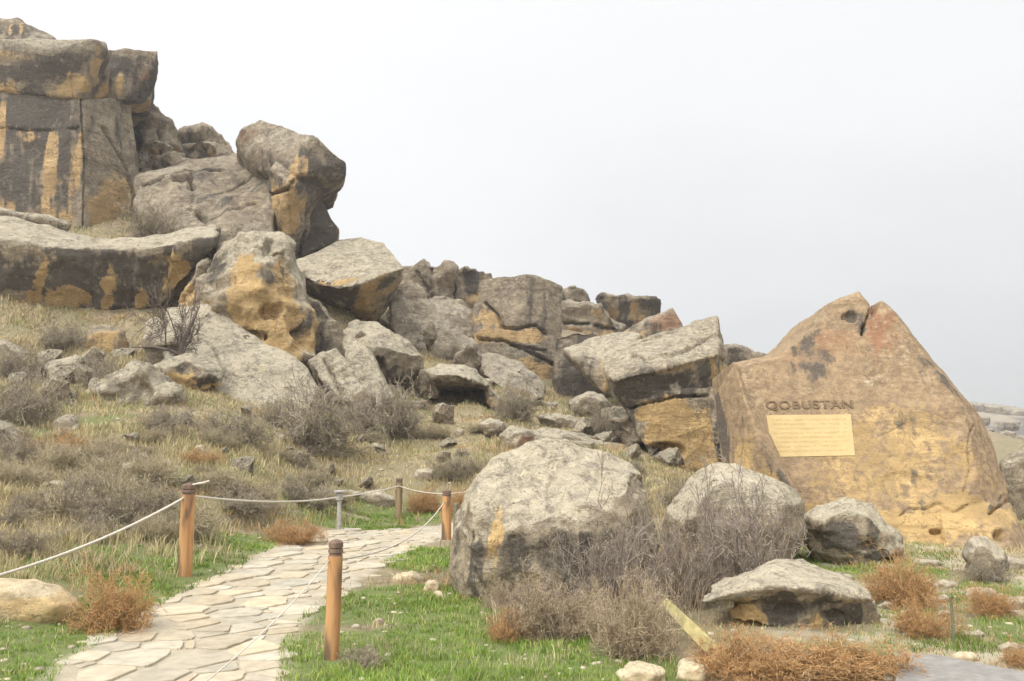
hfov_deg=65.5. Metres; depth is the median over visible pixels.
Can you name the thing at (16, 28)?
cliff rock
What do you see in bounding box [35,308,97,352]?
scrub bush
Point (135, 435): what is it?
rock
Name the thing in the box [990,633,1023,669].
rusty shrub
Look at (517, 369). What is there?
rock
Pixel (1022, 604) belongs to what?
stone
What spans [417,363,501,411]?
boulder
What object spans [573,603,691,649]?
straw clump
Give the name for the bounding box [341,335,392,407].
flat rock
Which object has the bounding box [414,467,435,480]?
stone
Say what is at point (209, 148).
rock
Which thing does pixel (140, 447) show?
scrub bush
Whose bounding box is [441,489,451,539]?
rope post
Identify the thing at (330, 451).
scrub bush
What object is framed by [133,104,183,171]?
cliff rock
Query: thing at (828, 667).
rusty shrub
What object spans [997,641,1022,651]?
stone
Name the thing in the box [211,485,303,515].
scrub bush
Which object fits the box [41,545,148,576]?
straw clump
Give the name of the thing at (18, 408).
scrub bush
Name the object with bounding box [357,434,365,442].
rock
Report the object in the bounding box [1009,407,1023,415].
boulder
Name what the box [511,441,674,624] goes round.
bare shrub
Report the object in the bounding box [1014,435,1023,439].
boulder
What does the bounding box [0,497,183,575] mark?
rope
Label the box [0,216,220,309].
cliff rock
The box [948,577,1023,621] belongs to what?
rusty shrub
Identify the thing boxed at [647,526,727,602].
straw bush
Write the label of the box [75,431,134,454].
scrub bush
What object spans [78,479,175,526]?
scrub bush
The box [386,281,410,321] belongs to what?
boulder
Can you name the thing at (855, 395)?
inscribed rock
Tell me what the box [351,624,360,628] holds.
stone
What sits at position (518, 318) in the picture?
cliff rock
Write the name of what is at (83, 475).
scrub bush
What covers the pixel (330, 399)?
rock
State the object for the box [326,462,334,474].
rock
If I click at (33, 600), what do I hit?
boulder
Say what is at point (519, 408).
scrub bush
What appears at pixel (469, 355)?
boulder
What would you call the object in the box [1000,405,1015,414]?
boulder
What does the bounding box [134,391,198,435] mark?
scrub bush
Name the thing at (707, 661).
rusty shrub
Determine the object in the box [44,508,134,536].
scrub bush
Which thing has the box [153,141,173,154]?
rock
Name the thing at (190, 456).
rusty shrub
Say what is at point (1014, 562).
stone
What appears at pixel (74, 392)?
rock
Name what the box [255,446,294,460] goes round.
scrub bush
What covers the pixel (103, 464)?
scrub bush
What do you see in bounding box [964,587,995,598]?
stone
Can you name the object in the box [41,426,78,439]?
scrub bush
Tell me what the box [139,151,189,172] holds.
cliff rock
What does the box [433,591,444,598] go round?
stone
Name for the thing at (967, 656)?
stone
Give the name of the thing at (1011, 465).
boulder
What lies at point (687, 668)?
stone
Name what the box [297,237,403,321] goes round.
boulder
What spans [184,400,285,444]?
scrub bush
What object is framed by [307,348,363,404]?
flat rock
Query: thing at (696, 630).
wooden plank
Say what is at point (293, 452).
scrub bush
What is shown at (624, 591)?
rusty shrub
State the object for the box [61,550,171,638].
rusty shrub
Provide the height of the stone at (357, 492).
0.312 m
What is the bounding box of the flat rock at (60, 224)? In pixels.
[0,207,70,230]
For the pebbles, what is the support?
on the ground at (1004, 446)
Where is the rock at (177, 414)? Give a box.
[172,412,192,424]
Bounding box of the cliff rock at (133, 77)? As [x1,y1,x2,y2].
[107,48,158,126]
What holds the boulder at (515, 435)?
on the ground at (1004, 446)
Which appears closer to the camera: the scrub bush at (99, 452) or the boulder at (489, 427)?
the scrub bush at (99, 452)
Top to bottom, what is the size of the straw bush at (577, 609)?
0.742 m
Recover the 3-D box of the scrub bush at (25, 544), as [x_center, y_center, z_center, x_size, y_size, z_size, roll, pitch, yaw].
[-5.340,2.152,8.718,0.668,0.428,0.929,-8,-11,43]
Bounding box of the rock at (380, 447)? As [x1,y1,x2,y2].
[374,444,385,453]
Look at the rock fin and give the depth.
14.50 m
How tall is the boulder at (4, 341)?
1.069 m
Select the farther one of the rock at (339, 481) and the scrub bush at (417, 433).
the scrub bush at (417, 433)
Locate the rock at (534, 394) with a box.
[529,391,543,405]
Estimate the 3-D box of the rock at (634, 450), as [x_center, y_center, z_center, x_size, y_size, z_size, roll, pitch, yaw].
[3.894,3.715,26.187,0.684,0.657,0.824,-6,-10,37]
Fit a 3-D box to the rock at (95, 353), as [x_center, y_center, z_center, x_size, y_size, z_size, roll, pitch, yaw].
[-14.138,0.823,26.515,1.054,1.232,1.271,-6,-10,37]
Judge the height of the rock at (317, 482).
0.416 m
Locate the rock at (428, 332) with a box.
[420,319,436,350]
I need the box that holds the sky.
[0,0,1023,408]
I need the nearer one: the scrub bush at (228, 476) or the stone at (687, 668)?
the stone at (687, 668)
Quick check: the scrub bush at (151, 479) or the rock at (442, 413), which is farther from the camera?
the rock at (442, 413)
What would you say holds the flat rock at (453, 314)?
on the ground at (1004, 446)
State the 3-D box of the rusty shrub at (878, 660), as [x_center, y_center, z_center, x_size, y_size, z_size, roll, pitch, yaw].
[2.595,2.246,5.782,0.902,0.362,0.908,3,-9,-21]
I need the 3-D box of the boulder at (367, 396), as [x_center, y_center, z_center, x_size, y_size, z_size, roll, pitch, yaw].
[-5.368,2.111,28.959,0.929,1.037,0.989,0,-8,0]
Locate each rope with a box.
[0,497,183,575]
[192,480,209,484]
[196,485,465,502]
[206,560,329,680]
[343,501,444,559]
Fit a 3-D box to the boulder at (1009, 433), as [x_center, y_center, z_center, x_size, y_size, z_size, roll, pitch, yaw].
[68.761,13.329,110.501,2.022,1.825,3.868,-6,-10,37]
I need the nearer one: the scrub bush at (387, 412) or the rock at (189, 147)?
the scrub bush at (387, 412)
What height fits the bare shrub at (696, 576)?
1.358 m
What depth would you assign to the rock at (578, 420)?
29.93 m
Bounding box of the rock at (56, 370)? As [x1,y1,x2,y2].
[47,366,76,383]
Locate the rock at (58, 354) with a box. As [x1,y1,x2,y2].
[36,349,62,362]
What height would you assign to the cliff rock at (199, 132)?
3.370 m
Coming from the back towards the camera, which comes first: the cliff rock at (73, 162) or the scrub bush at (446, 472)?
the cliff rock at (73, 162)
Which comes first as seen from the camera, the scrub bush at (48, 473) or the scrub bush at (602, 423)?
the scrub bush at (48, 473)
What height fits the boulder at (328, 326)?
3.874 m
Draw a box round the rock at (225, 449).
[221,446,228,454]
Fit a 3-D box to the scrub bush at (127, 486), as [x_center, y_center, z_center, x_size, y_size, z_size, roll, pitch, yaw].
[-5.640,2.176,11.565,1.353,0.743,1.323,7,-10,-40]
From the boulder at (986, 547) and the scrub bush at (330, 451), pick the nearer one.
the boulder at (986, 547)
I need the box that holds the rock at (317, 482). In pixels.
[311,473,324,487]
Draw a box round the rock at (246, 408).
[240,405,251,416]
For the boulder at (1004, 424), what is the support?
on the ground at (1004, 446)
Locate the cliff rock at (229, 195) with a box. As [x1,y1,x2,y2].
[133,153,274,257]
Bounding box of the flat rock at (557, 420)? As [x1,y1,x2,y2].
[537,412,577,428]
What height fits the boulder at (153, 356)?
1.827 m
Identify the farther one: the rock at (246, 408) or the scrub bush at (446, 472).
the rock at (246, 408)
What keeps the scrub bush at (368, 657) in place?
on the ground at (1004, 446)
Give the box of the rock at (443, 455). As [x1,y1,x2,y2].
[437,451,450,462]
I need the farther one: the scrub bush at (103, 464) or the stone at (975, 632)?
the scrub bush at (103, 464)
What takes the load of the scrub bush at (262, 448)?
on the ground at (1004, 446)
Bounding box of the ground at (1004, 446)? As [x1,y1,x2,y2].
[0,212,1023,680]
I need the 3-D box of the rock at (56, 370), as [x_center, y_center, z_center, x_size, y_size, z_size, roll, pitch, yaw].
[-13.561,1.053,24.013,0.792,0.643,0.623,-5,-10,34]
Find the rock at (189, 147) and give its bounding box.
[181,143,196,152]
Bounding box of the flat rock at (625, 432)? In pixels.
[607,409,642,445]
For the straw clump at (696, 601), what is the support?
on the ground at (1004, 446)
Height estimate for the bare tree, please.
3.360 m
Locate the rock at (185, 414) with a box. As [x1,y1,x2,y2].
[177,412,189,425]
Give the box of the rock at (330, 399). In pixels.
[314,391,335,410]
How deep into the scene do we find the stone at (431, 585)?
8.94 m
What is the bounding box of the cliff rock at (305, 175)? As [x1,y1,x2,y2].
[236,120,345,259]
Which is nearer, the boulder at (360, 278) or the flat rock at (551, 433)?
the flat rock at (551, 433)
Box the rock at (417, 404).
[410,400,426,408]
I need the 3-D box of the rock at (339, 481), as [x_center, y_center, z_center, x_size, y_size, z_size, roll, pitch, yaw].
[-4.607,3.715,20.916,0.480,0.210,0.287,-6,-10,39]
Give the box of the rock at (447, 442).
[439,437,456,447]
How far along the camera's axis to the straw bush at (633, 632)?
6.09 m
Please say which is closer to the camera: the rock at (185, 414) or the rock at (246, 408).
the rock at (185, 414)
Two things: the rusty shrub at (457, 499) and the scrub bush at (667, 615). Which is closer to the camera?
the scrub bush at (667, 615)
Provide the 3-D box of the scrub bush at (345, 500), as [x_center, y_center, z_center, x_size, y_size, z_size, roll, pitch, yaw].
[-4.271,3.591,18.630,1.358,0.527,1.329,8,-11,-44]
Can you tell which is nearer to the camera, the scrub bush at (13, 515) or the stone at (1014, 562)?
the scrub bush at (13, 515)
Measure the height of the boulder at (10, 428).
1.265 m
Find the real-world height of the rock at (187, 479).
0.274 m
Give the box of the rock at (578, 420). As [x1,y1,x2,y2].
[573,417,591,426]
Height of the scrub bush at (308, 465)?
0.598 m
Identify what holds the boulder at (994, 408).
on the ground at (1004, 446)
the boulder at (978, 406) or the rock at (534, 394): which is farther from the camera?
the boulder at (978, 406)
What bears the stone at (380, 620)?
on the ground at (1004, 446)
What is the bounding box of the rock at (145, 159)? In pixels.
[137,150,153,168]
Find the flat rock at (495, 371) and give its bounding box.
[480,360,543,395]
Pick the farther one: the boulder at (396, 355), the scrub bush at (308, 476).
the boulder at (396, 355)
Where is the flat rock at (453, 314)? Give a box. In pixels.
[428,298,473,337]
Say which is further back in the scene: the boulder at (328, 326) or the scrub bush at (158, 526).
the boulder at (328, 326)
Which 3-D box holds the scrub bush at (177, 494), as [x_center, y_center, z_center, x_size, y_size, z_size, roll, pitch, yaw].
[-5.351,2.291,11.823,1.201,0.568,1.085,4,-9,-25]
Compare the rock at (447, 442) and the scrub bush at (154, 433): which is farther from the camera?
the rock at (447, 442)
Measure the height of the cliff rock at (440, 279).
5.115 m
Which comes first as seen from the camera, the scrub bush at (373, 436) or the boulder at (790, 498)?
the boulder at (790, 498)
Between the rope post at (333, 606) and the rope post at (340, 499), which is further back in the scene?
the rope post at (340, 499)
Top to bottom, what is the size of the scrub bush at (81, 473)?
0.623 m
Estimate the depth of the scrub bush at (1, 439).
16.13 m
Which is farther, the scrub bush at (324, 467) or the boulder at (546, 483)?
the scrub bush at (324, 467)
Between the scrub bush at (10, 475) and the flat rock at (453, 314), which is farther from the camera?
the flat rock at (453, 314)
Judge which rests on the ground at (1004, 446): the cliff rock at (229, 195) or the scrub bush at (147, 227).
the cliff rock at (229, 195)
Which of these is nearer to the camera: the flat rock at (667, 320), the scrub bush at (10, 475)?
the scrub bush at (10, 475)
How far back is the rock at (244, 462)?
17.15 m
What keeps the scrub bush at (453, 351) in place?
on the ground at (1004, 446)
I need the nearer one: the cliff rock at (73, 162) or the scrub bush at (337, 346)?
the scrub bush at (337, 346)
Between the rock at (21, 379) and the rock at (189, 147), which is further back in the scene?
the rock at (189, 147)
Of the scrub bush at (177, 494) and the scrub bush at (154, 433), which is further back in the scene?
the scrub bush at (154, 433)
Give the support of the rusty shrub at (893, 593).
on the ground at (1004, 446)
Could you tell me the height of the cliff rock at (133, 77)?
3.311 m
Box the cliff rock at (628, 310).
[595,292,660,330]
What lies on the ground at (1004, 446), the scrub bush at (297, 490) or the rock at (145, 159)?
the scrub bush at (297, 490)
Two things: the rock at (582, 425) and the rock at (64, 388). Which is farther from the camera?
the rock at (582, 425)
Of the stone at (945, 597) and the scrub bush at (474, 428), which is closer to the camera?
the stone at (945, 597)
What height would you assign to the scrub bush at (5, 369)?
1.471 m
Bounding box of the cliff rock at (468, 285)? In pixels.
[454,266,492,309]
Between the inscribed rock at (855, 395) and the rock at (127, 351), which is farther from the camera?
the rock at (127, 351)
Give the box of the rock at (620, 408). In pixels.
[601,406,626,419]
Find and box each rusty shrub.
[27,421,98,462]
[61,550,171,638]
[176,444,229,465]
[254,510,328,546]
[402,478,441,513]
[451,483,466,513]
[483,604,534,644]
[595,567,657,604]
[675,622,811,680]
[695,621,900,680]
[798,621,941,680]
[845,531,957,609]
[887,588,969,639]
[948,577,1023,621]
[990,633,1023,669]
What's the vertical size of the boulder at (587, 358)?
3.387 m
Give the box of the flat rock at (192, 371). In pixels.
[154,353,223,390]
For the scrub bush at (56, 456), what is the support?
on the ground at (1004, 446)
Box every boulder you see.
[0,339,29,360]
[0,420,23,443]
[0,578,81,623]
[38,355,95,381]
[50,414,79,431]
[81,324,128,352]
[85,361,186,405]
[141,317,179,364]
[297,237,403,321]
[306,295,344,357]
[343,320,423,384]
[352,384,375,411]
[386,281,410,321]
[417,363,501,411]
[432,296,468,307]
[448,437,659,601]
[451,344,481,370]
[478,418,506,437]
[499,425,542,448]
[562,285,589,301]
[563,331,642,396]
[569,391,611,417]
[603,316,727,472]
[662,462,805,578]
[702,559,880,627]
[709,385,720,461]
[723,344,766,365]
[804,497,904,565]
[961,536,1009,575]
[968,401,983,411]
[980,416,990,425]
[982,402,1004,413]
[997,419,1020,430]
[999,430,1015,437]
[999,445,1023,520]
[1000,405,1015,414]
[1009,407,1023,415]
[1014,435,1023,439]
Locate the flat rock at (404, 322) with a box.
[389,295,426,352]
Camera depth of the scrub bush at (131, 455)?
14.38 m
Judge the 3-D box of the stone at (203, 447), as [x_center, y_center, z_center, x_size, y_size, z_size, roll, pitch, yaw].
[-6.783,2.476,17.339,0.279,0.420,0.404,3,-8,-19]
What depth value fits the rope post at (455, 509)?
16.04 m
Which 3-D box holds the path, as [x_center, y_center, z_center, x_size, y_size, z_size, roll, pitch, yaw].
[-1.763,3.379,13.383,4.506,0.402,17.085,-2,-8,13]
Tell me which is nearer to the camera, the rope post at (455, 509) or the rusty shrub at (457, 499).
the rope post at (455, 509)
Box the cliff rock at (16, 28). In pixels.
[0,17,55,38]
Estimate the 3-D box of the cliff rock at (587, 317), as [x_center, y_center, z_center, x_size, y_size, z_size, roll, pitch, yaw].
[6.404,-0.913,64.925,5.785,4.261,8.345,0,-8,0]
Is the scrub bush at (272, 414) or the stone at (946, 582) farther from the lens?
the scrub bush at (272, 414)
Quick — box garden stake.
[949,596,954,646]
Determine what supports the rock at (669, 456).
on the ground at (1004, 446)
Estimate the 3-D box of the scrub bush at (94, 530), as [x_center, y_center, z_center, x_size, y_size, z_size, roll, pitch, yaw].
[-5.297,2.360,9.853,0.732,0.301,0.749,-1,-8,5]
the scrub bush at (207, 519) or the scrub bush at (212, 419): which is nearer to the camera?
the scrub bush at (207, 519)
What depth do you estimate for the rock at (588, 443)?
27.08 m
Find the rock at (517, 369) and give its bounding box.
[511,367,521,371]
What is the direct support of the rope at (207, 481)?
attached to the rope post at (186, 541)
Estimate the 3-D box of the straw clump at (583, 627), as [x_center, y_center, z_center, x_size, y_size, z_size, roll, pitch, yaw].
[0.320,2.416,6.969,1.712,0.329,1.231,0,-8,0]
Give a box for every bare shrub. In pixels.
[488,563,615,636]
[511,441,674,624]
[623,481,729,610]
[677,445,816,602]
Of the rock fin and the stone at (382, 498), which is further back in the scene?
the stone at (382, 498)
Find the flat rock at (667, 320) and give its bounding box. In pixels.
[623,308,682,338]
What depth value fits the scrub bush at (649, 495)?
17.77 m
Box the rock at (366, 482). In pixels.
[357,476,372,487]
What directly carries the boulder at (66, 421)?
on the ground at (1004, 446)
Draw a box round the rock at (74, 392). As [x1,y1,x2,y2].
[71,390,77,400]
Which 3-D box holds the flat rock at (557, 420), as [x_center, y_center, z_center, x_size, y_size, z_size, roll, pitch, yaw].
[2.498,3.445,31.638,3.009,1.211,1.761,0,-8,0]
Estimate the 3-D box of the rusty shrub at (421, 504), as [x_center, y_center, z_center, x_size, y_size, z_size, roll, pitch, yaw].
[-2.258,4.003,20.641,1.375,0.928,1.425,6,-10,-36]
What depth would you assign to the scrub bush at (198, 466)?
15.63 m
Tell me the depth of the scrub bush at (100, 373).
23.71 m
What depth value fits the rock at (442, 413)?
28.84 m
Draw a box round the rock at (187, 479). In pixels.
[174,475,197,486]
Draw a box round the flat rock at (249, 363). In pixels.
[163,303,317,409]
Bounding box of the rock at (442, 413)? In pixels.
[432,403,454,424]
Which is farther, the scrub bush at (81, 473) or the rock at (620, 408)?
the rock at (620, 408)
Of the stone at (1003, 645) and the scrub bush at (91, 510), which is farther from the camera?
the scrub bush at (91, 510)
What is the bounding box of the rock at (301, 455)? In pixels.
[292,451,309,464]
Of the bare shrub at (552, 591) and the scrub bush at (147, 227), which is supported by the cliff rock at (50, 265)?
the scrub bush at (147, 227)
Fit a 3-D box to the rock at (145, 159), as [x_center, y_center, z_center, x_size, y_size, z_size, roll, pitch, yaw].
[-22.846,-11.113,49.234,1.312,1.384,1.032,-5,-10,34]
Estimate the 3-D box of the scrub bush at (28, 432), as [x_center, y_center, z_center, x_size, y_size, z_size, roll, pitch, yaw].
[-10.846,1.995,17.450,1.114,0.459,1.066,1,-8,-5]
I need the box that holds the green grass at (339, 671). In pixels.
[0,448,1023,680]
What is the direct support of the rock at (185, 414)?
on the ground at (1004, 446)
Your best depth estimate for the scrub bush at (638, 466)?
24.06 m
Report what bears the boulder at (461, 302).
on the ground at (1004, 446)
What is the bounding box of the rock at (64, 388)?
[42,378,71,405]
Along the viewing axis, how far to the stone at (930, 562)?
11.33 m
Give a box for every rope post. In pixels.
[177,483,195,576]
[324,539,342,660]
[333,490,345,529]
[395,477,402,518]
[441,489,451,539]
[453,503,457,530]
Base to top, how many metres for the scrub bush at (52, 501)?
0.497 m
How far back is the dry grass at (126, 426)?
18.29 m
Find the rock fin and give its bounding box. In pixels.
[715,366,807,542]
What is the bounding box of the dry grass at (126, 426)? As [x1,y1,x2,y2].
[0,214,1023,679]
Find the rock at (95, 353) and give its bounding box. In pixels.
[79,346,105,369]
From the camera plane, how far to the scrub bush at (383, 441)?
26.36 m
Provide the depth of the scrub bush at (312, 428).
22.80 m
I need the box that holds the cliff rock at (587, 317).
[561,299,625,335]
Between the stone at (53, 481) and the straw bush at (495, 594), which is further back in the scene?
the stone at (53, 481)
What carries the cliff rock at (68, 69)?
on the cliff rock at (73, 162)
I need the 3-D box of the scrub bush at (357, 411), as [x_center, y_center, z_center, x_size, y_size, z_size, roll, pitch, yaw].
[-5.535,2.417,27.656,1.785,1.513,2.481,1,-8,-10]
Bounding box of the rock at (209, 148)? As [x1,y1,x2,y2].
[200,141,216,155]
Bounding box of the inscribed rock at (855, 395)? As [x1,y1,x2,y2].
[712,292,1023,549]
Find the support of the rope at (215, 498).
attached to the rope post at (186, 541)
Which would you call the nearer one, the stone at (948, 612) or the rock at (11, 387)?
the stone at (948, 612)
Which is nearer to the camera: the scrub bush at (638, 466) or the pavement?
the pavement
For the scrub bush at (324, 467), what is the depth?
20.59 m
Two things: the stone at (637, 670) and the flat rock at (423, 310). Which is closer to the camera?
the stone at (637, 670)
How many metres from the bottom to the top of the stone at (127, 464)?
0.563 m
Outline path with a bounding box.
[56,522,452,680]
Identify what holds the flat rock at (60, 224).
on the cliff rock at (50, 265)
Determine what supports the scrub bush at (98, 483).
on the ground at (1004, 446)
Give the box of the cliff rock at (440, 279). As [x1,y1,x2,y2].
[401,258,458,298]
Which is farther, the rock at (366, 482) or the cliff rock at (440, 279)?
the cliff rock at (440, 279)
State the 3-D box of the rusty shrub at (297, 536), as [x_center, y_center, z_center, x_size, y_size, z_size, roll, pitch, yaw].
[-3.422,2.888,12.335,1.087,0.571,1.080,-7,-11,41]
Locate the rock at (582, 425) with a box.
[572,418,592,433]
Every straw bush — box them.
[474,569,526,611]
[485,552,618,646]
[575,547,685,665]
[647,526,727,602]
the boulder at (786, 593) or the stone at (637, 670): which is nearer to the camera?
the stone at (637, 670)
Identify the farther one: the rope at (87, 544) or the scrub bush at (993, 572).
the scrub bush at (993, 572)
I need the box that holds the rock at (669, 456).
[651,447,684,466]
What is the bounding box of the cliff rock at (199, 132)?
[177,122,234,158]
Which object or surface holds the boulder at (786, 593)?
on the ground at (1004, 446)
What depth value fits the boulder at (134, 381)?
22.69 m
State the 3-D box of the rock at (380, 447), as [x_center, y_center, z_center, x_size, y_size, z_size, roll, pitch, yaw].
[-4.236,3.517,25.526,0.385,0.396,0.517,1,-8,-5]
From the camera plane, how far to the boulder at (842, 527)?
11.38 m
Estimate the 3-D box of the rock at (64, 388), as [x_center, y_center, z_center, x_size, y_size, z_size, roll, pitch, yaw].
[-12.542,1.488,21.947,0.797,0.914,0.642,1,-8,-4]
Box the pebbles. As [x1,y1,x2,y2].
[0,410,1023,680]
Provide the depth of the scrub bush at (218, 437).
18.84 m
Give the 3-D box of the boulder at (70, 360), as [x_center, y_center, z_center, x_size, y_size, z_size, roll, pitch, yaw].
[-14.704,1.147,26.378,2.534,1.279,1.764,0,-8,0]
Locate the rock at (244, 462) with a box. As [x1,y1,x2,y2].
[230,456,254,475]
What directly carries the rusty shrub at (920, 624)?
on the ground at (1004, 446)
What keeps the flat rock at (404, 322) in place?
on the ground at (1004, 446)
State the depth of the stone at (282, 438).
21.84 m
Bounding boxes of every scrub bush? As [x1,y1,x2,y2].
[0,340,64,378]
[0,353,81,427]
[0,425,47,464]
[0,430,16,449]
[0,450,45,487]
[0,462,62,487]
[0,499,38,526]
[0,516,68,558]
[4,482,51,510]
[10,434,98,471]
[12,423,38,437]
[21,482,106,520]
[23,485,137,523]
[33,459,124,506]
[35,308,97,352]
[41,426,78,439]
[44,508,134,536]
[53,519,112,544]
[54,347,119,388]
[55,463,123,491]
[60,461,131,493]
[63,449,133,475]
[64,436,126,463]
[67,471,126,490]
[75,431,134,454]
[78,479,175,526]
[83,464,169,511]
[97,443,159,467]
[101,186,189,237]
[106,475,182,511]
[116,448,188,486]
[117,442,165,456]
[119,466,165,487]
[121,508,179,542]
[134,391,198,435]
[139,423,181,443]
[147,494,231,541]
[178,462,254,495]
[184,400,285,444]
[189,463,215,472]
[191,421,249,447]
[211,474,272,500]
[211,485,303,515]
[232,481,283,500]
[244,439,277,454]
[252,394,312,426]
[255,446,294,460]
[268,464,338,506]
[270,362,396,454]
[280,445,311,462]
[288,453,318,470]
[291,463,329,485]
[302,444,321,455]
[302,459,334,476]
[308,500,329,510]
[313,483,355,505]
[316,443,341,457]
[323,325,345,356]
[334,641,388,672]
[338,391,376,431]
[344,367,434,440]
[359,429,388,440]
[373,438,389,445]
[408,429,430,437]
[422,421,455,436]
[427,448,487,479]
[428,340,464,359]
[430,459,463,478]
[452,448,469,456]
[463,421,481,431]
[488,372,556,420]
[585,400,621,437]
[622,456,645,473]
[628,459,655,509]
[650,593,681,626]
[653,466,689,507]
[957,546,1016,584]
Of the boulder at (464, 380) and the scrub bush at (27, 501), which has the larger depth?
the boulder at (464, 380)
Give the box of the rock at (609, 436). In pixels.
[590,431,617,442]
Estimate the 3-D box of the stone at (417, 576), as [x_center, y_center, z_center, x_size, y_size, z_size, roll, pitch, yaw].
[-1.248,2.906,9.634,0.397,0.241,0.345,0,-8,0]
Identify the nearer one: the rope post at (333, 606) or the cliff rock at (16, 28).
the rope post at (333, 606)
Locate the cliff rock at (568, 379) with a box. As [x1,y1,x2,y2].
[552,333,610,398]
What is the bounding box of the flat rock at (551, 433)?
[533,427,647,455]
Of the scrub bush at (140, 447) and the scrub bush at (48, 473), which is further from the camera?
the scrub bush at (140, 447)
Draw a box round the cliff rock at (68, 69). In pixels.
[0,38,109,100]
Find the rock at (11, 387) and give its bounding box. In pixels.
[0,385,20,402]
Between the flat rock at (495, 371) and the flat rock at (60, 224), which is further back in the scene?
the flat rock at (495, 371)
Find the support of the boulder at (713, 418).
on the ground at (1004, 446)
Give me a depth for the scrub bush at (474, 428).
28.31 m
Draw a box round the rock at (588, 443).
[571,440,595,448]
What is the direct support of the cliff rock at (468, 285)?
on the ground at (1004, 446)
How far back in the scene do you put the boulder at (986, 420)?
199.30 m
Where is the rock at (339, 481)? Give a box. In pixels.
[330,478,343,485]
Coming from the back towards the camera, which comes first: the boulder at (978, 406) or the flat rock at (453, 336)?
the boulder at (978, 406)
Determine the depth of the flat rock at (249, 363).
28.13 m
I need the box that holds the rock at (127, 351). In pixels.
[110,347,134,357]
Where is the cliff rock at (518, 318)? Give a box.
[472,274,562,379]
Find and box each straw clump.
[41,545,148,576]
[460,592,624,643]
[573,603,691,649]
[636,564,719,612]
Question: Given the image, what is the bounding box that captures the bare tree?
[123,273,204,355]
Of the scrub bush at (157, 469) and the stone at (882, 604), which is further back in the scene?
the scrub bush at (157, 469)
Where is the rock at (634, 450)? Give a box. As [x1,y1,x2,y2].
[623,443,640,460]
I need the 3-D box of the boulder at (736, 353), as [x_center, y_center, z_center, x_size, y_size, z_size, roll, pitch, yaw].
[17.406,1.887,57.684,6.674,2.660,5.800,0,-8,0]
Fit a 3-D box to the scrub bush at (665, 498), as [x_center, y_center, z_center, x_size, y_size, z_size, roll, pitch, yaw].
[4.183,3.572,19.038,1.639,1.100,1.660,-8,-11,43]
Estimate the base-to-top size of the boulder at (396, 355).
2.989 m
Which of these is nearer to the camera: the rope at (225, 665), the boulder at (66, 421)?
the rope at (225, 665)
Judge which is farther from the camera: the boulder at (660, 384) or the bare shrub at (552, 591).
the boulder at (660, 384)
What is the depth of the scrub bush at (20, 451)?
14.91 m
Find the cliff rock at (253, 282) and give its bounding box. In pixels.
[177,231,319,372]
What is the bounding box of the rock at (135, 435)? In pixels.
[124,432,138,442]
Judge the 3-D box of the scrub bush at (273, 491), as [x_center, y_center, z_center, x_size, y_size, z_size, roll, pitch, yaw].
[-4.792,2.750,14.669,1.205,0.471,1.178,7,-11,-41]
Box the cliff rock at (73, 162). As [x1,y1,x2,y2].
[0,92,138,228]
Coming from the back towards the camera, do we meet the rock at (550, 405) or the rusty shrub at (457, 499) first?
the rock at (550, 405)
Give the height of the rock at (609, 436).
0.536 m
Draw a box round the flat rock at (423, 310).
[401,283,447,332]
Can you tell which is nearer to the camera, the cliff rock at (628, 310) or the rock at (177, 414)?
the rock at (177, 414)
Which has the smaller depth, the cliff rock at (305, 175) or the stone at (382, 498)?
the stone at (382, 498)
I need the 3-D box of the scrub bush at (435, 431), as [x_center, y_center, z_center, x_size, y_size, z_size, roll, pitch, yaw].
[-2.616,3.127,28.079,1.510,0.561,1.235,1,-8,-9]
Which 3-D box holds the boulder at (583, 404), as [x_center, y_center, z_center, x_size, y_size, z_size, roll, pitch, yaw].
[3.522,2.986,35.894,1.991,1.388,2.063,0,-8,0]
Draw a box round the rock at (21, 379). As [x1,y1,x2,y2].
[7,371,27,384]
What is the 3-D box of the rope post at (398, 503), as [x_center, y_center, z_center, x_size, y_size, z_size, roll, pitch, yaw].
[-2.820,4.031,19.833,0.178,1.221,0.178,1,-8,-5]
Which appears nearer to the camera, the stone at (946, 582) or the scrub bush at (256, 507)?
the stone at (946, 582)
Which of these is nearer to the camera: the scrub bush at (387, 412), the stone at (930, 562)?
the stone at (930, 562)
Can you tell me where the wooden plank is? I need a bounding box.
[662,598,733,660]
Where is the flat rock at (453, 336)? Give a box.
[432,329,477,354]
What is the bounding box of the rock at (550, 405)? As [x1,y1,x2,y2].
[541,401,557,409]
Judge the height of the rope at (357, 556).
0.275 m
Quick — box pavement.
[896,652,1023,680]
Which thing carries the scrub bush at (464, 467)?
on the ground at (1004, 446)
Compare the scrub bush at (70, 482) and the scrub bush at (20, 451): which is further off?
the scrub bush at (20, 451)
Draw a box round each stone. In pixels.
[27,480,63,489]
[119,462,133,480]
[195,444,206,451]
[274,433,285,441]
[346,489,361,499]
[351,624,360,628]
[360,489,394,507]
[374,618,383,623]
[392,571,423,582]
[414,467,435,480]
[423,580,440,591]
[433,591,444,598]
[454,428,463,436]
[615,660,665,680]
[676,658,711,680]
[877,600,894,609]
[912,559,942,566]
[924,594,948,602]
[934,579,957,587]
[938,610,949,616]
[951,651,977,661]
[962,630,985,637]
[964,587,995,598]
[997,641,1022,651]
[1005,596,1023,609]
[1007,555,1023,569]
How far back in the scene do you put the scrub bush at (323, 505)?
17.20 m

